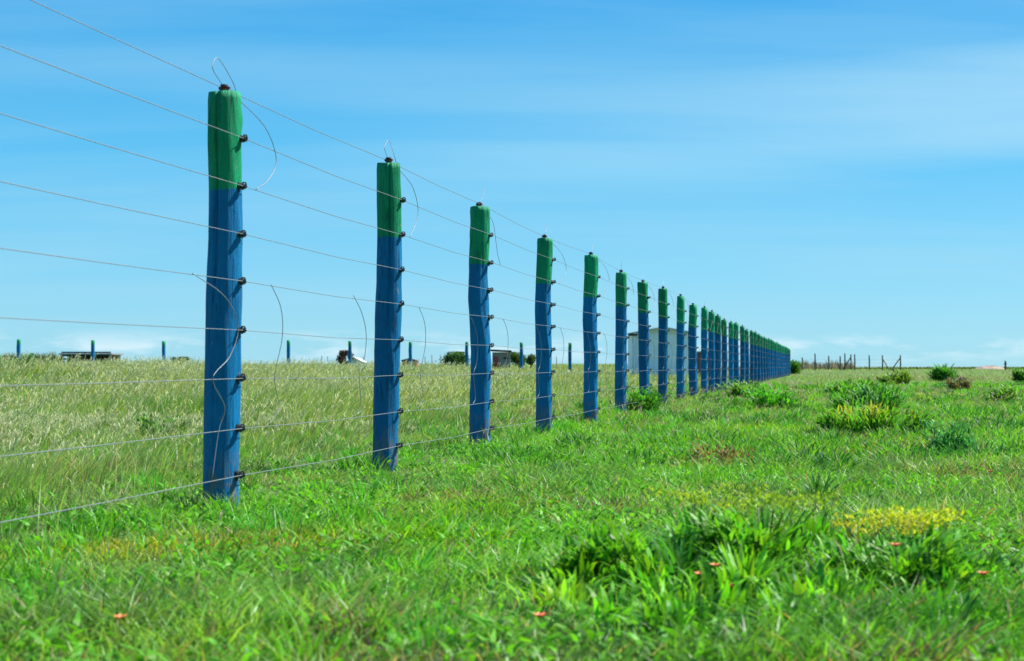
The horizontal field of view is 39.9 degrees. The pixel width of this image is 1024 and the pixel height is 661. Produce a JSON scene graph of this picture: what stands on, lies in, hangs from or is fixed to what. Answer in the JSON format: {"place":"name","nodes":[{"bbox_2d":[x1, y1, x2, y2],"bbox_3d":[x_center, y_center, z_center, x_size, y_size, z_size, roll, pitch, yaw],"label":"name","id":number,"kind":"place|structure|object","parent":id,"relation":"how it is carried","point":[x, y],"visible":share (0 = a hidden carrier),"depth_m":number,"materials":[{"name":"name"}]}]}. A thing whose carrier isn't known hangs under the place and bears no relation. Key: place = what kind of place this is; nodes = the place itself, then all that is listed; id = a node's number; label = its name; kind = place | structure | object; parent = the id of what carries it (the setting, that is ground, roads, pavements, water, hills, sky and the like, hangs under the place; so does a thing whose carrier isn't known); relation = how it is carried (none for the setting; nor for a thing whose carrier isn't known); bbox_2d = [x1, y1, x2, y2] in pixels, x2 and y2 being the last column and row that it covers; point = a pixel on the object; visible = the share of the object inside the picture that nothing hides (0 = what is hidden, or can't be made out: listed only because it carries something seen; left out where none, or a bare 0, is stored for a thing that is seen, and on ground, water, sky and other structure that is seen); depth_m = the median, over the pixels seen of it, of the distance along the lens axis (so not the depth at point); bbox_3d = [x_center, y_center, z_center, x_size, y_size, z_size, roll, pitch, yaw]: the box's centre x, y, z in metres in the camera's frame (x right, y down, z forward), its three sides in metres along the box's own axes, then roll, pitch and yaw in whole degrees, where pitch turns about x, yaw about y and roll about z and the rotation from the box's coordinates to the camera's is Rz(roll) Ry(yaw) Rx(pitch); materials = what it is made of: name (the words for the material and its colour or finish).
{"place":"outdoors","nodes":[
{"label":"outdoors","id":0,"kind":"place"},
{"bbox_2d":[0,350,63,363],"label":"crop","id":1,"kind":"object","parent":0,"point":[42,357],"visible":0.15,"depth_m":129.84,"materials":[{"name":"green plant"}]},
{"bbox_2d":[0,358,721,535],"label":"tall grass","id":2,"kind":"structure","parent":0,"point":[328,400],"depth_m":17.51,"materials":[{"name":"green plant"}]},
{"bbox_2d":[0,362,1023,660],"bbox_3d":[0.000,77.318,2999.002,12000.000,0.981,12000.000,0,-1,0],"label":"ground","id":3,"kind":"structure","parent":0,"point":[848,373],"depth_m":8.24,"materials":[{"name":"plant"}]},
{"bbox_2d":[59,352,123,364],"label":"open shed","id":4,"kind":"structure","parent":3,"relation":"on","point":[102,355],"depth_m":119.94,"materials":[{"name":"metal"}]},
{"bbox_2d":[129,413,194,440],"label":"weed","id":5,"kind":"object","parent":3,"relation":"on","point":[155,424],"visible":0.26,"depth_m":14.38,"materials":[{"name":"green plant"}]},
{"bbox_2d":[192,58,282,508],"bbox_3d":[-1.575,-0.131,7.670,0.262,2.721,1.155,0,-1,13],"label":"fence post","id":6,"kind":"object","parent":3,"relation":"on","point":[222,404],"visible":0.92,"depth_m":7.68,"materials":[{"name":"blue wood"}]},
{"bbox_2d":[0,181,777,355],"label":"fence wire","id":7,"kind":"object","parent":6,"relation":"attached to","point":[280,243],"visible":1,"depth_m":7.81,"materials":[{"name":"grey metal"}]},
{"bbox_2d":[353,140,425,471],"bbox_3d":[-0.983,-0.081,10.315,0.257,2.742,1.681,0,-2,13],"label":"fence post","id":8,"kind":"object","parent":3,"relation":"on","point":[388,318],"visible":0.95,"depth_m":10.55,"materials":[{"name":"blue wood"}]},
{"bbox_2d":[0,113,768,348],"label":"fence wire","id":9,"kind":"object","parent":8,"relation":"attached to","point":[274,196],"visible":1,"depth_m":7.69,"materials":[{"name":"grey metal"}]},
{"bbox_2d":[0,45,770,344],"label":"fence wire","id":10,"kind":"object","parent":8,"relation":"attached to","point":[275,151],"visible":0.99,"depth_m":7.67,"materials":[{"name":"grey metal"}]},
{"bbox_2d":[0,248,785,360],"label":"fence wire","id":11,"kind":"object","parent":8,"relation":"attached to","point":[276,286],"visible":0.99,"depth_m":7.66,"materials":[{"name":"grey metal"}]},
{"bbox_2d":[435,351,470,366],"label":"bush","id":12,"kind":"object","parent":3,"relation":"on","point":[453,358],"visible":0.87,"depth_m":111.66,"materials":[{"name":"green plant"}]},
{"bbox_2d":[468,189,507,447],"bbox_3d":[-0.325,-0.021,13.349,0.265,2.771,1.462,-1,-1,13],"label":"fence post","id":13,"kind":"object","parent":3,"relation":"on","point":[480,383],"visible":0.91,"depth_m":13.45,"materials":[{"name":"blue wood"}]},
{"bbox_2d":[491,349,511,368],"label":"shack","id":14,"kind":"structure","parent":3,"relation":"on","point":[499,356],"depth_m":114.97,"materials":[{"name":"metal"}]},
{"bbox_2d":[0,351,1023,616],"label":"seeding grass","id":15,"kind":"structure","parent":3,"relation":"on","point":[64,419],"depth_m":21.07,"materials":[{"name":"green plant"}]},
{"bbox_2d":[510,351,526,368],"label":"bush","id":16,"kind":"object","parent":3,"relation":"on","point":[514,358],"visible":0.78,"depth_m":119.62,"materials":[{"name":"green plant"}]},
{"bbox_2d":[535,227,565,431],"bbox_3d":[0.355,0.082,16.331,0.262,2.732,1.838,0,-2,13],"label":"fence post","id":17,"kind":"object","parent":3,"relation":"on","point":[543,335],"visible":0.94,"depth_m":16.45,"materials":[{"name":"blue wood"}]},
{"bbox_2d":[528,534,589,575],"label":"strap leaf plant","id":18,"kind":"object","parent":3,"relation":"on","point":[564,546],"visible":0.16,"depth_m":5.09,"materials":[{"name":"green plant"}]},
{"bbox_2d":[491,566,636,614],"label":"strap leaf plant","id":19,"kind":"object","parent":3,"relation":"on","point":[563,587],"visible":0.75,"depth_m":4.46,"materials":[{"name":"green plant"}]},
{"bbox_2d":[521,537,612,590],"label":"strap leaf plant","id":20,"kind":"object","parent":3,"relation":"on","point":[587,570],"visible":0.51,"depth_m":4.72,"materials":[{"name":"green plant"}]},
{"bbox_2d":[534,549,617,585],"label":"strap leaf plant","id":21,"kind":"object","parent":3,"relation":"on","point":[554,573],"visible":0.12,"depth_m":4.76,"materials":[{"name":"green plant"}]},
{"bbox_2d":[583,246,609,421],"bbox_3d":[1.095,0.143,19.656,0.269,2.781,2.003,0,-1,13],"label":"fence post","id":22,"kind":"object","parent":3,"relation":"on","point":[591,351],"visible":0.91,"depth_m":19.70,"materials":[{"name":"blue wood"}]},
{"bbox_2d":[553,581,666,638],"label":"strap leaf plant","id":23,"kind":"object","parent":3,"relation":"on","point":[606,605],"visible":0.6,"depth_m":4.17,"materials":[{"name":"green plant"}]},
{"bbox_2d":[615,262,634,413],"bbox_3d":[1.741,0.207,22.491,0.248,2.799,1.422,0,-2,13],"label":"fence post","id":24,"kind":"object","parent":3,"relation":"on","point":[621,353],"visible":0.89,"depth_m":22.57,"materials":[{"name":"blue wood"}]},
{"bbox_2d":[539,516,722,583],"bbox_3d":[0.399,0.769,4.976,0.742,0.267,0.492,1,-2,-44],"label":"weed","id":25,"kind":"object","parent":3,"relation":"on","point":[614,543],"visible":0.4,"depth_m":4.85,"materials":[{"name":"green plant"}]},
{"bbox_2d":[594,553,668,598],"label":"strap leaf plant","id":26,"kind":"object","parent":3,"relation":"on","point":[623,571],"visible":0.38,"depth_m":4.66,"materials":[{"name":"green plant"}]},
{"bbox_2d":[609,385,672,412],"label":"bush","id":27,"kind":"object","parent":3,"relation":"on","point":[650,400],"visible":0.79,"depth_m":23.83,"materials":[{"name":"green plant"}]},
{"bbox_2d":[637,276,654,399],"bbox_3d":[2.398,0.294,25.523,0.259,2.777,1.370,-1,-1,13],"label":"fence post","id":28,"kind":"object","parent":3,"relation":"on","point":[643,337],"visible":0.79,"depth_m":25.51,"materials":[{"name":"blue wood"}]},
{"bbox_2d":[601,566,697,607],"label":"strap leaf plant","id":29,"kind":"object","parent":3,"relation":"on","point":[655,583],"visible":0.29,"depth_m":4.37,"materials":[{"name":"green plant"}]},
{"bbox_2d":[603,544,699,597],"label":"strap leaf plant","id":30,"kind":"object","parent":3,"relation":"on","point":[646,568],"visible":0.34,"depth_m":4.62,"materials":[{"name":"green plant"}]},
{"bbox_2d":[627,327,688,375],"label":"metal barn","id":31,"kind":"structure","parent":3,"relation":"on","point":[653,337],"depth_m":98.00,"materials":[{"name":"grey metal"}]},
{"bbox_2d":[593,577,723,635],"bbox_3d":[0.416,0.805,4.063,0.385,0.154,0.392,0,-1,0],"label":"strap leaf plant","id":32,"kind":"object","parent":3,"relation":"on","point":[669,594],"visible":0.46,"depth_m":4.09,"materials":[{"name":"green plant"}]},
{"bbox_2d":[657,283,673,403],"bbox_3d":[3.006,0.318,28.154,0.258,2.864,1.968,0,-1,13],"label":"fence post","id":33,"kind":"object","parent":3,"relation":"on","point":[664,356],"visible":0.88,"depth_m":28.28,"materials":[{"name":"blue wood"}]},
{"bbox_2d":[0,317,774,363],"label":"fence wire","id":34,"kind":"object","parent":33,"relation":"attached to","point":[260,331],"visible":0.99,"depth_m":7.49,"materials":[{"name":"grey metal"}]},
{"bbox_2d":[0,375,780,522],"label":"fence wire","id":35,"kind":"object","parent":33,"relation":"attached to","point":[270,470],"visible":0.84,"depth_m":7.63,"materials":[{"name":"grey metal"}]},
{"bbox_2d":[0,367,788,385],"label":"fence wire","id":36,"kind":"object","parent":33,"relation":"attached to","point":[281,378],"visible":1,"depth_m":7.90,"materials":[{"name":"grey metal"}]},
{"bbox_2d":[31,0,766,338],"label":"fence wire","id":37,"kind":"object","parent":33,"relation":"attached to","point":[278,113],"visible":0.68,"depth_m":8.22,"materials":[{"name":"grey metal"}]},
{"bbox_2d":[620,547,713,590],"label":"strap leaf plant","id":38,"kind":"object","parent":3,"relation":"on","point":[673,569],"visible":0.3,"depth_m":4.62,"materials":[{"name":"green plant"}]},
{"bbox_2d":[600,523,751,583],"bbox_3d":[0.560,0.773,4.762,0.479,0.261,0.596,1,-2,-24],"label":"strap leaf plant","id":39,"kind":"object","parent":3,"relation":"on","point":[671,550],"visible":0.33,"depth_m":4.74,"materials":[{"name":"green plant"}]},
{"bbox_2d":[612,564,740,610],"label":"strap leaf plant","id":40,"kind":"object","parent":3,"relation":"on","point":[682,594],"visible":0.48,"depth_m":4.34,"materials":[{"name":"green plant"}]},
{"bbox_2d":[676,289,688,400],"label":"fence post","id":41,"kind":"object","parent":3,"relation":"on","point":[680,370],"visible":0.99,"depth_m":31.72,"materials":[{"name":"blue wood"}]},
{"bbox_2d":[616,587,756,649],"bbox_3d":[0.485,0.799,3.932,0.387,0.164,0.397,0,-2,-18],"label":"strap leaf plant","id":42,"kind":"object","parent":3,"relation":"on","point":[679,620],"visible":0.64,"depth_m":3.95,"materials":[{"name":"green plant"}]},
{"bbox_2d":[643,549,738,592],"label":"strap leaf plant","id":43,"kind":"object","parent":3,"relation":"on","point":[679,573],"visible":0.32,"depth_m":4.49,"materials":[{"name":"green plant"}]},
{"bbox_2d":[624,482,759,542],"bbox_3d":[0.706,0.754,5.389,0.505,0.347,0.406,-1,-2,23],"label":"flowering weed","id":44,"kind":"object","parent":3,"relation":"on","point":[683,494],"visible":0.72,"depth_m":5.39,"materials":[{"name":"green plant"}]},
{"bbox_2d":[688,298,700,396],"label":"fence post","id":45,"kind":"object","parent":3,"relation":"on","point":[692,361],"visible":0.94,"depth_m":34.74,"materials":[{"name":"blue wood"}]},
{"bbox_2d":[701,303,712,393],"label":"fence post","id":46,"kind":"object","parent":3,"relation":"on","point":[704,347],"visible":0.92,"depth_m":37.87,"materials":[{"name":"blue wood"}]},
{"bbox_2d":[708,303,718,392],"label":"fence post","id":47,"kind":"object","parent":3,"relation":"on","point":[711,354],"visible":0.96,"depth_m":40.26,"materials":[{"name":"blue wood"}]},
{"bbox_2d":[715,314,723,391],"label":"fence post","id":48,"kind":"object","parent":3,"relation":"on","point":[718,349],"visible":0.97,"depth_m":42.56,"materials":[{"name":"blue wood"}]},
{"bbox_2d":[688,435,762,463],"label":"weed","id":49,"kind":"object","parent":3,"relation":"on","point":[723,452],"visible":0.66,"depth_m":11.22,"materials":[{"name":"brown plant"}]},
{"bbox_2d":[721,314,729,389],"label":"fence post","id":50,"kind":"object","parent":3,"relation":"on","point":[725,358],"visible":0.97,"depth_m":45.19,"materials":[{"name":"blue wood"}]},
{"bbox_2d":[0,372,774,456],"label":"fence wire","id":51,"kind":"object","parent":50,"relation":"attached to","point":[272,425],"visible":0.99,"depth_m":7.59,"materials":[{"name":"grey metal"}]},
{"bbox_2d":[668,555,783,612],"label":"strap leaf plant","id":52,"kind":"object","parent":3,"relation":"on","point":[706,575],"visible":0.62,"depth_m":4.28,"materials":[{"name":"green plant"}]},
{"bbox_2d":[728,321,734,385],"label":"fence post","id":53,"kind":"object","parent":3,"relation":"on","point":[731,361],"visible":0.88,"depth_m":48.42,"materials":[{"name":"blue wood"}]},
{"bbox_2d":[648,503,818,579],"bbox_3d":[0.778,0.763,5.018,0.486,0.281,0.612,1,-2,-38],"label":"weed","id":54,"kind":"object","parent":3,"relation":"on","point":[731,534],"visible":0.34,"depth_m":4.96,"materials":[{"name":"green plant"}]},
{"bbox_2d":[733,322,740,382],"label":"fence post","id":55,"kind":"object","parent":3,"relation":"on","point":[736,351],"visible":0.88,"depth_m":51.34,"materials":[{"name":"blue wood"}]},
{"bbox_2d":[717,378,760,398],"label":"bush","id":56,"kind":"object","parent":3,"relation":"on","point":[736,388],"visible":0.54,"depth_m":33.02,"materials":[{"name":"green plant"}]},
{"bbox_2d":[740,323,746,384],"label":"fence post","id":57,"kind":"object","parent":3,"relation":"on","point":[742,351],"visible":0.93,"depth_m":54.82,"materials":[{"name":"blue wood"}]},
{"bbox_2d":[692,538,799,580],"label":"strap leaf plant","id":58,"kind":"object","parent":3,"relation":"on","point":[740,555],"visible":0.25,"depth_m":4.69,"materials":[{"name":"green plant"}]},
{"bbox_2d":[745,329,750,383],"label":"fence post","id":59,"kind":"object","parent":3,"relation":"on","point":[747,355],"visible":0.88,"depth_m":58.15,"materials":[{"name":"blue wood"}]},
{"bbox_2d":[701,540,801,599],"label":"strap leaf plant","id":60,"kind":"object","parent":3,"relation":"on","point":[743,567],"visible":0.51,"depth_m":4.45,"materials":[{"name":"green plant"}]},
{"bbox_2d":[750,326,755,382],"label":"fence post","id":61,"kind":"object","parent":3,"relation":"on","point":[752,350],"visible":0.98,"depth_m":61.75,"materials":[{"name":"blue wood"}]},
{"bbox_2d":[753,330,758,381],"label":"fence post","id":62,"kind":"object","parent":3,"relation":"on","point":[755,360],"visible":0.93,"depth_m":64.73,"materials":[{"name":"blue wood"}]},
{"bbox_2d":[757,334,762,382],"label":"fence post","id":63,"kind":"object","parent":3,"relation":"on","point":[759,355],"visible":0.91,"depth_m":67.73,"materials":[{"name":"blue wood"}]},
{"bbox_2d":[739,382,801,409],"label":"bush","id":64,"kind":"object","parent":3,"relation":"on","point":[769,398],"visible":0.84,"depth_m":24.83,"materials":[{"name":"green plant"}]},
{"bbox_2d":[719,483,839,543],"bbox_3d":[0.969,0.755,5.275,0.488,0.339,0.523,0,-1,0],"label":"flowering weed","id":65,"kind":"object","parent":3,"relation":"on","point":[790,530],"visible":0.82,"depth_m":5.23,"materials":[{"name":"green plant"}]},
{"bbox_2d":[721,584,845,631],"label":"strap leaf plant","id":66,"kind":"object","parent":3,"relation":"on","point":[788,603],"visible":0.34,"depth_m":3.98,"materials":[{"name":"green plant"}]},
{"bbox_2d":[765,521,819,569],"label":"strap leaf plant","id":67,"kind":"object","parent":3,"relation":"on","point":[777,526],"visible":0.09,"depth_m":5.08,"materials":[{"name":"green plant"}]},
{"bbox_2d":[740,567,852,607],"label":"strap leaf plant","id":68,"kind":"object","parent":3,"relation":"on","point":[796,585],"visible":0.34,"depth_m":4.29,"materials":[{"name":"green plant"}]},
{"bbox_2d":[790,359,803,373],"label":"bush","id":69,"kind":"object","parent":3,"relation":"on","point":[794,367],"visible":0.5,"depth_m":127.47,"materials":[{"name":"green plant"}]},
{"bbox_2d":[745,585,874,628],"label":"strap leaf plant","id":70,"kind":"object","parent":3,"relation":"on","point":[779,599],"visible":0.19,"depth_m":4.12,"materials":[{"name":"green plant"}]},
{"bbox_2d":[770,508,850,552],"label":"strap leaf plant","id":71,"kind":"object","parent":3,"relation":"on","point":[817,529],"visible":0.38,"depth_m":5.69,"materials":[{"name":"green plant"}]},
{"bbox_2d":[772,558,862,603],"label":"strap leaf plant","id":72,"kind":"object","parent":3,"relation":"on","point":[820,573],"visible":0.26,"depth_m":4.41,"materials":[{"name":"green plant"}]},
{"bbox_2d":[797,471,851,497],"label":"strap leaf plant","id":73,"kind":"object","parent":3,"relation":"on","point":[816,486],"visible":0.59,"depth_m":8.15,"materials":[{"name":"green plant"}]},
{"bbox_2d":[795,360,856,368],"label":"dry scrub","id":74,"kind":"object","parent":3,"relation":"on","point":[806,365],"visible":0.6,"depth_m":169.63,"materials":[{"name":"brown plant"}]},
{"bbox_2d":[776,566,890,606],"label":"strap leaf plant","id":75,"kind":"object","parent":3,"relation":"on","point":[828,584],"visible":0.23,"depth_m":4.36,"materials":[{"name":"green plant"}]},
{"bbox_2d":[787,546,880,582],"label":"strap leaf plant","id":76,"kind":"object","parent":3,"relation":"on","point":[810,566],"visible":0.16,"depth_m":4.88,"materials":[{"name":"green plant"}]},
{"bbox_2d":[803,529,888,572],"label":"strap leaf plant","id":77,"kind":"object","parent":3,"relation":"on","point":[839,543],"visible":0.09,"depth_m":5.10,"materials":[{"name":"green plant"}]},
{"bbox_2d":[822,374,885,394],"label":"bush","id":78,"kind":"object","parent":3,"relation":"on","point":[869,382],"visible":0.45,"depth_m":35.63,"materials":[{"name":"green plant"}]},
{"bbox_2d":[795,599,916,644],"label":"strap leaf plant","id":79,"kind":"object","parent":3,"relation":"on","point":[842,606],"visible":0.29,"depth_m":3.81,"materials":[{"name":"green plant"}]},
{"bbox_2d":[823,509,894,547],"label":"strap leaf plant","id":80,"kind":"object","parent":3,"relation":"on","point":[849,535],"visible":0.23,"depth_m":5.34,"materials":[{"name":"green plant"}]},
{"bbox_2d":[819,381,911,413],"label":"bush","id":81,"kind":"object","parent":3,"relation":"on","point":[863,396],"visible":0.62,"depth_m":21.99,"materials":[{"name":"green plant"}]},
{"bbox_2d":[809,399,944,436],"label":"bush","id":82,"kind":"object","parent":3,"relation":"on","point":[871,416],"visible":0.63,"depth_m":15.70,"materials":[{"name":"green plant"}]},
{"bbox_2d":[828,511,930,558],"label":"flowering weed","id":83,"kind":"object","parent":3,"relation":"on","point":[905,527],"visible":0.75,"depth_m":5.04,"materials":[{"name":"yellow plant"}]},
{"bbox_2d":[874,368,914,383],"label":"bush","id":84,"kind":"object","parent":3,"relation":"on","point":[902,377],"visible":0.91,"depth_m":61.84,"materials":[{"name":"green plant"}]},
{"bbox_2d":[793,528,1000,595],"bbox_3d":[1.309,0.777,4.761,0.678,0.241,0.584,0,-1,0],"label":"weed","id":85,"kind":"object","parent":3,"relation":"on","point":[920,561],"visible":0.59,"depth_m":4.76,"materials":[{"name":"green plant"}]},
{"bbox_2d":[856,503,973,555],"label":"flowering weed","id":86,"kind":"object","parent":3,"relation":"on","point":[941,515],"visible":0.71,"depth_m":5.14,"materials":[{"name":"yellow plant"}]},
{"bbox_2d":[874,564,982,601],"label":"strap leaf plant","id":87,"kind":"object","parent":3,"relation":"on","point":[923,581],"visible":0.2,"depth_m":4.56,"materials":[{"name":"green plant"}]},
{"bbox_2d":[875,542,984,590],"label":"strap leaf plant","id":88,"kind":"object","parent":3,"relation":"on","point":[964,573],"visible":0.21,"depth_m":4.70,"materials":[{"name":"green plant"}]},
{"bbox_2d":[856,366,1023,368],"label":"scrub","id":89,"kind":"object","parent":3,"relation":"on","point":[929,368],"visible":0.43,"depth_m":177.17,"materials":[{"name":"green plant"}]},
{"bbox_2d":[920,362,961,380],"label":"bush","id":90,"kind":"object","parent":3,"relation":"on","point":[940,373],"visible":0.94,"depth_m":74.64,"materials":[{"name":"green plant"}]},
{"bbox_2d":[884,562,1001,596],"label":"strap leaf plant","id":91,"kind":"object","parent":3,"relation":"on","point":[946,578],"visible":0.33,"depth_m":4.54,"materials":[{"name":"green plant"}]},
{"bbox_2d":[912,416,984,458],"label":"weed","id":92,"kind":"object","parent":3,"relation":"on","point":[946,439],"visible":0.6,"depth_m":11.73,"materials":[{"name":"green plant"}]},
{"bbox_2d":[887,577,1015,624],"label":"strap leaf plant","id":93,"kind":"object","parent":3,"relation":"on","point":[963,597],"visible":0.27,"depth_m":4.13,"materials":[{"name":"green plant"}]},
{"bbox_2d":[942,376,972,390],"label":"bush","id":94,"kind":"object","parent":3,"relation":"on","point":[957,384],"visible":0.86,"depth_m":44.94,"materials":[{"name":"brown plant"}]},
{"bbox_2d":[899,593,1017,641],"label":"strap leaf plant","id":95,"kind":"object","parent":3,"relation":"on","point":[957,611],"visible":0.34,"depth_m":3.89,"materials":[{"name":"green plant"}]},
{"bbox_2d":[941,548,1011,590],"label":"strap leaf plant","id":96,"kind":"object","parent":3,"relation":"on","point":[992,562],"visible":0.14,"depth_m":4.88,"materials":[{"name":"green plant"}]},
{"bbox_2d":[947,543,1020,580],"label":"strap leaf plant","id":97,"kind":"object","parent":3,"relation":"on","point":[999,560],"visible":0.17,"depth_m":5.03,"materials":[{"name":"green plant"}]},
{"bbox_2d":[986,380,1023,401],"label":"weed","id":98,"kind":"object","parent":3,"relation":"on","point":[1004,391],"visible":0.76,"depth_m":29.93,"materials":[{"name":"green plant"}]},
{"bbox_2d":[1009,367,1023,381],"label":"bush","id":99,"kind":"object","parent":3,"relation":"on","point":[1017,375],"visible":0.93,"depth_m":69.71,"materials":[{"name":"green plant"}]},
{"bbox_2d":[0,0,1023,366],"label":"sky","id":100,"kind":"structure","parent":0,"point":[837,178],"materials":[{"name":"blue"}]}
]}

